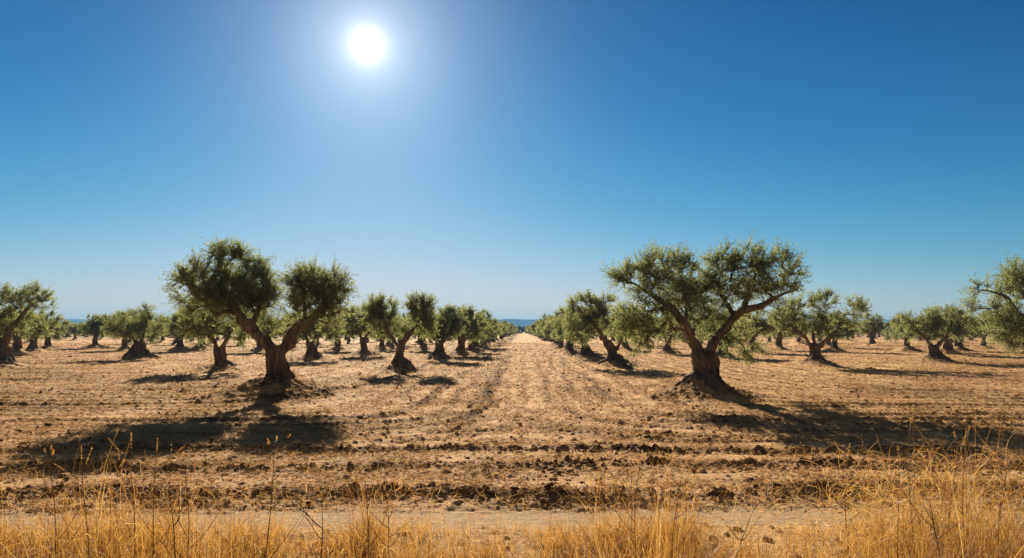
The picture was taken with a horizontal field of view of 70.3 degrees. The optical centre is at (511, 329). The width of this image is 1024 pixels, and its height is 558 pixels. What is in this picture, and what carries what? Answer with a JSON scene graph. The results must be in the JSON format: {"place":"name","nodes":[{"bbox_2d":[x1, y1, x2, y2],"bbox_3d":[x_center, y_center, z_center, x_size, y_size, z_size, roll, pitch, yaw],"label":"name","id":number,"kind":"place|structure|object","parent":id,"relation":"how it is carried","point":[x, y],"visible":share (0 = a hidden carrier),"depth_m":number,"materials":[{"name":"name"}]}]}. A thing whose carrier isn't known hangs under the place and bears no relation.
{"place":"outdoors","nodes":[
{"label":"outdoors","id":0,"kind":"place"},
{"bbox_2d":[58,317,889,327],"bbox_3d":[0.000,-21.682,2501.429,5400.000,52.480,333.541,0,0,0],"label":"hills","id":1,"kind":"structure","parent":0,"point":[522,323],"depth_m":2479.04,"materials":[{"name":"blue"}]},
{"bbox_2d":[0,332,1023,557],"bbox_3d":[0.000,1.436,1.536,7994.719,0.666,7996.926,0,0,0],"label":"ground","id":2,"kind":"structure","parent":0,"point":[462,504],"depth_m":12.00,"materials":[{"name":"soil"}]},
{"bbox_2d":[0,307,54,350],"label":"olive tree","id":3,"kind":"object","parent":2,"relation":"on","point":[16,339],"visible":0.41,"depth_m":47.30,"materials":[{"name":"green plant"}]},
{"bbox_2d":[0,278,58,365],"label":"olive tree","id":4,"kind":"object","parent":2,"relation":"on","point":[8,324],"visible":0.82,"depth_m":33.26,"materials":[{"name":"green plant"}]},
{"bbox_2d":[22,308,64,348],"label":"olive tree","id":5,"kind":"object","parent":2,"relation":"on","point":[53,323],"visible":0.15,"depth_m":55.27,"materials":[{"name":"green plant"}]},
{"bbox_2d":[28,316,70,344],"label":"olive tree","id":6,"kind":"object","parent":2,"relation":"on","point":[56,336],"visible":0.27,"depth_m":65.21,"materials":[{"name":"green plant"}]},
{"bbox_2d":[58,322,72,336],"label":"olive tree","id":7,"kind":"object","parent":2,"relation":"on","point":[67,333],"visible":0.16,"depth_m":133.17,"materials":[{"name":"green plant"}]},
{"bbox_2d":[37,445,102,557],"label":"dry weed","id":8,"kind":"object","parent":2,"relation":"on","point":[59,498],"visible":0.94,"depth_m":4.65,"materials":[{"name":"brown plant"}]},
{"bbox_2d":[67,324,83,338],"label":"olive tree","id":9,"kind":"object","parent":2,"relation":"on","point":[72,329],"visible":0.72,"depth_m":120.02,"materials":[{"name":"green plant"}]},
{"bbox_2d":[55,446,119,557],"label":"dry weed","id":10,"kind":"object","parent":2,"relation":"on","point":[84,502],"visible":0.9,"depth_m":4.42,"materials":[{"name":"brown plant"}]},
{"bbox_2d":[75,311,110,344],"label":"olive tree","id":11,"kind":"object","parent":2,"relation":"on","point":[91,327],"visible":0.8,"depth_m":67.56,"materials":[{"name":"green plant"}]},
{"bbox_2d":[93,433,137,557],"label":"dry weed","id":12,"kind":"object","parent":2,"relation":"on","point":[132,495],"visible":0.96,"depth_m":4.53,"materials":[{"name":"brown plant"}]},
{"bbox_2d":[99,308,136,346],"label":"olive tree","id":13,"kind":"object","parent":2,"relation":"on","point":[124,343],"visible":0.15,"depth_m":60.52,"materials":[{"name":"green plant"}]},
{"bbox_2d":[98,299,171,358],"bbox_3d":[-22.605,0.066,43.612,4.214,3.822,2.936,0,0,0],"label":"olive tree","id":14,"kind":"object","parent":2,"relation":"on","point":[139,325],"visible":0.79,"depth_m":43.34,"materials":[{"name":"green plant"}]},
{"bbox_2d":[130,308,156,344],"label":"olive tree","id":15,"kind":"object","parent":2,"relation":"on","point":[148,322],"visible":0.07,"depth_m":74.72,"materials":[{"name":"green plant"}]},
{"bbox_2d":[122,438,185,557],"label":"dry weed","id":16,"kind":"object","parent":2,"relation":"on","point":[153,503],"visible":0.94,"depth_m":4.54,"materials":[{"name":"brown plant"}]},
{"bbox_2d":[150,316,166,340],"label":"olive tree","id":17,"kind":"object","parent":2,"relation":"on","point":[162,337],"visible":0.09,"depth_m":97.41,"materials":[{"name":"green plant"}]},
{"bbox_2d":[163,317,176,343],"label":"olive tree","id":18,"kind":"object","parent":2,"relation":"on","point":[174,341],"visible":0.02,"depth_m":82.68,"materials":[{"name":"green plant"}]},
{"bbox_2d":[151,491,191,557],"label":"dry weed","id":19,"kind":"object","parent":2,"relation":"on","point":[173,526],"visible":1,"depth_m":3.92,"materials":[{"name":"brown plant"}]},
{"bbox_2d":[152,309,194,346],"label":"olive tree","id":20,"kind":"object","parent":2,"relation":"on","point":[171,327],"visible":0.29,"depth_m":57.80,"materials":[{"name":"green plant"}]},
{"bbox_2d":[158,451,230,557],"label":"dry weed","id":21,"kind":"object","parent":2,"relation":"on","point":[183,453],"visible":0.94,"depth_m":4.54,"materials":[{"name":"brown plant"}]},
{"bbox_2d":[184,315,218,344],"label":"olive tree","id":22,"kind":"object","parent":2,"relation":"on","point":[202,333],"visible":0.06,"depth_m":62.76,"materials":[{"name":"green plant"}]},
{"bbox_2d":[175,294,262,366],"bbox_3d":[-12.505,0.122,31.013,3.832,3.753,2.474,0,0,-22],"label":"olive tree","id":23,"kind":"object","parent":2,"relation":"on","point":[219,353],"visible":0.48,"depth_m":30.71,"materials":[{"name":"green plant"}]},
{"bbox_2d":[157,234,361,386],"bbox_3d":[-6.329,-0.169,18.584,5.029,4.630,2.632,0,0,0],"label":"olive tree","id":24,"kind":"object","parent":2,"relation":"on","point":[248,292],"visible":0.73,"depth_m":18.50,"materials":[{"name":"green plant"}]},
{"bbox_2d":[236,308,286,347],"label":"olive tree","id":25,"kind":"object","parent":2,"relation":"on","point":[264,331],"visible":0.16,"depth_m":56.37,"materials":[{"name":"green plant"}]},
{"bbox_2d":[274,314,301,337],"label":"olive tree","id":26,"kind":"object","parent":2,"relation":"on","point":[283,334],"visible":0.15,"depth_m":66.04,"materials":[{"name":"green plant"}]},
{"bbox_2d":[264,434,312,557],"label":"dry weed","id":27,"kind":"object","parent":2,"relation":"on","point":[280,499],"visible":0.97,"depth_m":4.34,"materials":[{"name":"brown plant"}]},
{"bbox_2d":[279,307,344,357],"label":"olive tree","id":28,"kind":"object","parent":2,"relation":"on","point":[332,335],"visible":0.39,"depth_m":41.23,"materials":[{"name":"green plant"}]},
{"bbox_2d":[297,499,344,557],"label":"dry weed","id":29,"kind":"object","parent":2,"relation":"on","point":[318,526],"visible":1,"depth_m":3.82,"materials":[{"name":"brown plant"}]},
{"bbox_2d":[324,309,355,346],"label":"olive tree","id":30,"kind":"object","parent":2,"relation":"on","point":[338,344],"visible":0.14,"depth_m":58.48,"materials":[{"name":"green plant"}]},
{"bbox_2d":[338,301,385,350],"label":"olive tree","id":31,"kind":"object","parent":2,"relation":"on","point":[353,330],"visible":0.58,"depth_m":48.23,"materials":[{"name":"green plant"}]},
{"bbox_2d":[364,477,388,557],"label":"dry weed","id":32,"kind":"object","parent":2,"relation":"on","point":[367,517],"visible":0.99,"depth_m":4.23,"materials":[{"name":"brown plant"}]},
{"bbox_2d":[363,322,400,345],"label":"olive tree","id":33,"kind":"object","parent":2,"relation":"on","point":[382,341],"visible":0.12,"depth_m":60.49,"materials":[{"name":"green plant"}]},
{"bbox_2d":[362,485,411,557],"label":"dry weed","id":34,"kind":"object","parent":2,"relation":"on","point":[404,525],"visible":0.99,"depth_m":4.33,"materials":[{"name":"brown plant"}]},
{"bbox_2d":[382,315,405,343],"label":"olive tree","id":35,"kind":"object","parent":2,"relation":"on","point":[399,317],"visible":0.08,"depth_m":70.23,"materials":[{"name":"green plant"}]},
{"bbox_2d":[355,288,442,370],"bbox_3d":[-4.730,0.080,30.351,3.656,3.719,2.126,0,0,0],"label":"olive tree","id":36,"kind":"object","parent":2,"relation":"on","point":[379,315],"visible":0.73,"depth_m":30.22,"materials":[{"name":"green plant"}]},
{"bbox_2d":[397,310,411,342],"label":"olive tree","id":37,"kind":"object","parent":2,"relation":"on","point":[400,339],"visible":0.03,"depth_m":78.83,"materials":[{"name":"green plant"}]},
{"bbox_2d":[406,310,434,346],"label":"olive tree","id":38,"kind":"object","parent":2,"relation":"on","point":[422,343],"visible":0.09,"depth_m":60.46,"materials":[{"name":"green plant"}]},
{"bbox_2d":[420,301,470,358],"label":"olive tree","id":39,"kind":"object","parent":2,"relation":"on","point":[450,319],"visible":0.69,"depth_m":41.17,"materials":[{"name":"green plant"}]},
{"bbox_2d":[436,303,488,350],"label":"olive tree","id":40,"kind":"object","parent":2,"relation":"on","point":[476,328],"visible":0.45,"depth_m":48.19,"materials":[{"name":"green plant"}]},
{"bbox_2d":[57,320,892,337],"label":"distant orchard","id":41,"kind":"object","parent":2,"relation":"on","point":[857,334],"visible":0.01,"depth_m":178.33,"materials":[{"name":"green plant"}]},
{"bbox_2d":[463,314,493,346],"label":"olive tree","id":42,"kind":"object","parent":2,"relation":"on","point":[488,329],"visible":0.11,"depth_m":55.79,"materials":[{"name":"green plant"}]},
{"bbox_2d":[474,308,501,343],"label":"olive tree","id":43,"kind":"object","parent":2,"relation":"on","point":[485,312],"visible":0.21,"depth_m":69.34,"materials":[{"name":"green plant"}]},
{"bbox_2d":[475,318,500,345],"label":"olive tree","id":44,"kind":"object","parent":2,"relation":"on","point":[490,334],"visible":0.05,"depth_m":62.60,"materials":[{"name":"green plant"}]},
{"bbox_2d":[496,322,506,334],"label":"olive tree","id":45,"kind":"object","parent":2,"relation":"on","point":[503,329],"visible":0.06,"depth_m":108.79,"materials":[{"name":"green plant"}]},
{"bbox_2d":[499,324,509,338],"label":"olive tree","id":46,"kind":"object","parent":2,"relation":"on","point":[507,328],"visible":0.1,"depth_m":124.03,"materials":[{"name":"green plant"}]},
{"bbox_2d":[501,320,512,335],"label":"olive tree","id":47,"kind":"object","parent":2,"relation":"on","point":[505,322],"visible":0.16,"depth_m":153.68,"materials":[{"name":"green plant"}]},
{"bbox_2d":[0,340,1023,507],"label":"soil clods","id":48,"kind":"object","parent":2,"relation":"on","point":[548,485],"visible":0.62,"depth_m":11.43,"materials":[{"name":"brown soil"}]},
{"bbox_2d":[0,447,1023,512],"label":"furrow weeds","id":49,"kind":"object","parent":2,"relation":"on","point":[502,475],"visible":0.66,"depth_m":7.75,"materials":[{"name":"brown plant"}]},
{"bbox_2d":[515,325,527,332],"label":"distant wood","id":50,"kind":"object","parent":2,"relation":"on","point":[523,329],"visible":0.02,"depth_m":352.39,"materials":[{"name":"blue plant"}]},
{"bbox_2d":[529,319,541,338],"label":"olive tree","id":51,"kind":"object","parent":2,"relation":"on","point":[532,326],"visible":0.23,"depth_m":131.33,"materials":[{"name":"green plant"}]},
{"bbox_2d":[533,322,544,340],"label":"olive tree","id":52,"kind":"object","parent":2,"relation":"on","point":[538,331],"visible":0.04,"depth_m":108.79,"materials":[{"name":"green plant"}]},
{"bbox_2d":[537,325,547,340],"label":"olive tree","id":53,"kind":"object","parent":2,"relation":"on","point":[538,333],"visible":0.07,"depth_m":100.97,"materials":[{"name":"green plant"}]},
{"bbox_2d":[536,313,553,340],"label":"olive tree","id":54,"kind":"object","parent":2,"relation":"on","point":[542,324],"visible":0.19,"depth_m":93.06,"materials":[{"name":"green plant"}]},
{"bbox_2d":[541,317,558,343],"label":"olive tree","id":55,"kind":"object","parent":2,"relation":"on","point":[550,331],"visible":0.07,"depth_m":70.14,"materials":[{"name":"green plant"}]},
{"bbox_2d":[543,315,557,342],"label":"olive tree","id":56,"kind":"object","parent":2,"relation":"on","point":[554,341],"visible":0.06,"depth_m":77.68,"materials":[{"name":"green plant"}]},
{"bbox_2d":[540,316,563,345],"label":"olive tree","id":57,"kind":"object","parent":2,"relation":"on","point":[560,342],"visible":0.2,"depth_m":62.65,"materials":[{"name":"green plant"}]},
{"bbox_2d":[543,317,580,347],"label":"olive tree","id":58,"kind":"object","parent":2,"relation":"on","point":[548,326],"visible":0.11,"depth_m":54.96,"materials":[{"name":"green plant"}]},
{"bbox_2d":[552,304,574,350],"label":"olive tree","id":59,"kind":"object","parent":2,"relation":"on","point":[557,325],"visible":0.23,"depth_m":49.48,"materials":[{"name":"green plant"}]},
{"bbox_2d":[561,308,602,357],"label":"olive tree","id":60,"kind":"object","parent":2,"relation":"on","point":[587,350],"visible":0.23,"depth_m":43.37,"materials":[{"name":"green plant"}]},
{"bbox_2d":[559,289,636,365],"bbox_3d":[3.999,0.039,34.062,3.675,4.106,2.219,0,0,0],"label":"olive tree","id":61,"kind":"object","parent":2,"relation":"on","point":[597,308],"visible":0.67,"depth_m":33.84,"materials":[{"name":"green plant"}]},
{"bbox_2d":[607,310,637,345],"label":"olive tree","id":62,"kind":"object","parent":2,"relation":"on","point":[624,342],"visible":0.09,"depth_m":60.51,"materials":[{"name":"green plant"}]},
{"bbox_2d":[605,453,660,557],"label":"dry weed","id":63,"kind":"object","parent":2,"relation":"on","point":[635,507],"visible":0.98,"depth_m":4.33,"materials":[{"name":"brown plant"}]},
{"bbox_2d":[649,310,692,349],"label":"olive tree","id":64,"kind":"object","parent":2,"relation":"on","point":[674,335],"visible":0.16,"depth_m":51.22,"materials":[{"name":"green plant"}]},
{"bbox_2d":[668,471,704,557],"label":"dry weed","id":65,"kind":"object","parent":2,"relation":"on","point":[683,512],"visible":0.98,"depth_m":4.33,"materials":[{"name":"brown plant"}]},
{"bbox_2d":[690,314,702,342],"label":"olive tree","id":66,"kind":"object","parent":2,"relation":"on","point":[697,326],"visible":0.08,"depth_m":84.00,"materials":[{"name":"green plant"}]},
{"bbox_2d":[599,230,812,392],"bbox_3d":[4.935,-0.259,18.553,5.433,4.646,2.820,0,0,0],"label":"olive tree","id":67,"kind":"object","parent":2,"relation":"on","point":[692,299],"visible":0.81,"depth_m":18.55,"materials":[{"name":"green plant"}]},
{"bbox_2d":[695,310,756,353],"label":"olive tree","id":68,"kind":"object","parent":2,"relation":"on","point":[702,334],"visible":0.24,"depth_m":44.55,"materials":[{"name":"green plant"}]},
{"bbox_2d":[719,501,760,557],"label":"dry weed","id":69,"kind":"object","parent":2,"relation":"on","point":[745,529],"visible":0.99,"depth_m":4.24,"materials":[{"name":"brown plant"}]},
{"bbox_2d":[735,307,779,347],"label":"olive tree","id":70,"kind":"object","parent":2,"relation":"on","point":[761,323],"visible":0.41,"depth_m":54.36,"materials":[{"name":"green plant"}]},
{"bbox_2d":[761,314,802,345],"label":"olive tree","id":71,"kind":"object","parent":2,"relation":"on","point":[779,339],"visible":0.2,"depth_m":60.42,"materials":[{"name":"green plant"}]},
{"bbox_2d":[794,320,808,341],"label":"olive tree","id":72,"kind":"object","parent":2,"relation":"on","point":[798,339],"visible":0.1,"depth_m":78.85,"materials":[{"name":"green plant"}]},
{"bbox_2d":[765,285,873,361],"bbox_3d":[14.579,-0.122,34.733,5.248,4.192,2.332,0,0,0],"label":"olive tree","id":73,"kind":"object","parent":2,"relation":"on","point":[815,325],"visible":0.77,"depth_m":34.59,"materials":[{"name":"green plant"}]},
{"bbox_2d":[814,310,860,347],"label":"olive tree","id":74,"kind":"object","parent":2,"relation":"on","point":[839,335],"visible":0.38,"depth_m":56.10,"materials":[{"name":"green plant"}]},
{"bbox_2d":[821,444,893,557],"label":"dry weed","id":75,"kind":"object","parent":2,"relation":"on","point":[845,503],"visible":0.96,"depth_m":4.62,"materials":[{"name":"brown plant"}]},
{"bbox_2d":[857,311,884,344],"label":"olive tree","id":76,"kind":"object","parent":2,"relation":"on","point":[870,329],"visible":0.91,"depth_m":80.78,"materials":[{"name":"green plant"}]},
{"bbox_2d":[840,446,926,557],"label":"dry weed","id":77,"kind":"object","parent":2,"relation":"on","point":[898,499],"visible":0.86,"depth_m":4.44,"materials":[{"name":"brown plant"}]},
{"bbox_2d":[881,321,891,335],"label":"olive tree","id":78,"kind":"object","parent":2,"relation":"on","point":[887,324],"visible":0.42,"depth_m":145.88,"materials":[{"name":"green plant"}]},
{"bbox_2d":[882,312,925,345],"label":"olive tree","id":79,"kind":"object","parent":2,"relation":"on","point":[895,320],"visible":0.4,"depth_m":56.61,"materials":[{"name":"green plant"}]},
{"bbox_2d":[908,418,938,552],"bbox_3d":[2.631,1.136,4.592,0.374,1.190,0.134,0,0,-43],"label":"dry weed","id":80,"kind":"object","parent":2,"relation":"on","point":[911,477],"visible":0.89,"depth_m":4.54,"materials":[{"name":"brown plant"}]},
{"bbox_2d":[894,478,969,557],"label":"dry weed","id":81,"kind":"object","parent":2,"relation":"on","point":[933,526],"visible":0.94,"depth_m":3.93,"materials":[{"name":"brown plant"}]},
{"bbox_2d":[895,431,972,556],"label":"dry weed","id":82,"kind":"object","parent":2,"relation":"on","point":[948,492],"visible":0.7,"depth_m":4.43,"materials":[{"name":"brown plant"}]},
{"bbox_2d":[894,302,980,360],"bbox_3d":[22.643,0.230,38.653,4.658,3.616,2.557,0,0,0],"label":"olive tree","id":83,"kind":"object","parent":2,"relation":"on","point":[934,323],"visible":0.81,"depth_m":38.40,"materials":[{"name":"green plant"}]},
{"bbox_2d":[917,426,969,552],"bbox_3d":[2.665,1.150,4.516,0.074,1.158,0.325,0,0,-33],"label":"dry weed","id":84,"kind":"object","parent":2,"relation":"on","point":[963,477],"visible":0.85,"depth_m":4.43,"materials":[{"name":"brown plant"}]},
{"bbox_2d":[918,305,979,349],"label":"olive tree","id":85,"kind":"object","parent":2,"relation":"on","point":[947,343],"visible":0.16,"depth_m":49.71,"materials":[{"name":"green plant"}]},
{"bbox_2d":[938,312,984,346],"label":"olive tree","id":86,"kind":"object","parent":2,"relation":"on","point":[956,343],"visible":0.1,"depth_m":58.38,"materials":[{"name":"green plant"}]},
{"bbox_2d":[975,309,1000,345],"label":"olive tree","id":87,"kind":"object","parent":2,"relation":"on","point":[983,341],"visible":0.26,"depth_m":65.28,"materials":[{"name":"green plant"}]},
{"bbox_2d":[956,252,1023,358],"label":"olive tree","id":88,"kind":"object","parent":2,"relation":"on","point":[1011,315],"visible":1,"depth_m":20.50,"materials":[{"name":"green plant"}]},
{"bbox_2d":[978,454,1023,557],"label":"dry weed","id":89,"kind":"object","parent":2,"relation":"on","point":[1003,496],"visible":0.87,"depth_m":4.54,"materials":[{"name":"brown plant"}]},
{"bbox_2d":[0,400,1023,557],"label":"dry grass","id":90,"kind":"structure","parent":0,"point":[658,542],"depth_m":5.01,"materials":[{"name":"yellow plant"}]},
{"bbox_2d":[0,0,1023,320],"label":"sky","id":91,"kind":"structure","parent":0,"point":[487,154],"materials":[{"name":"blue"}]}
]}

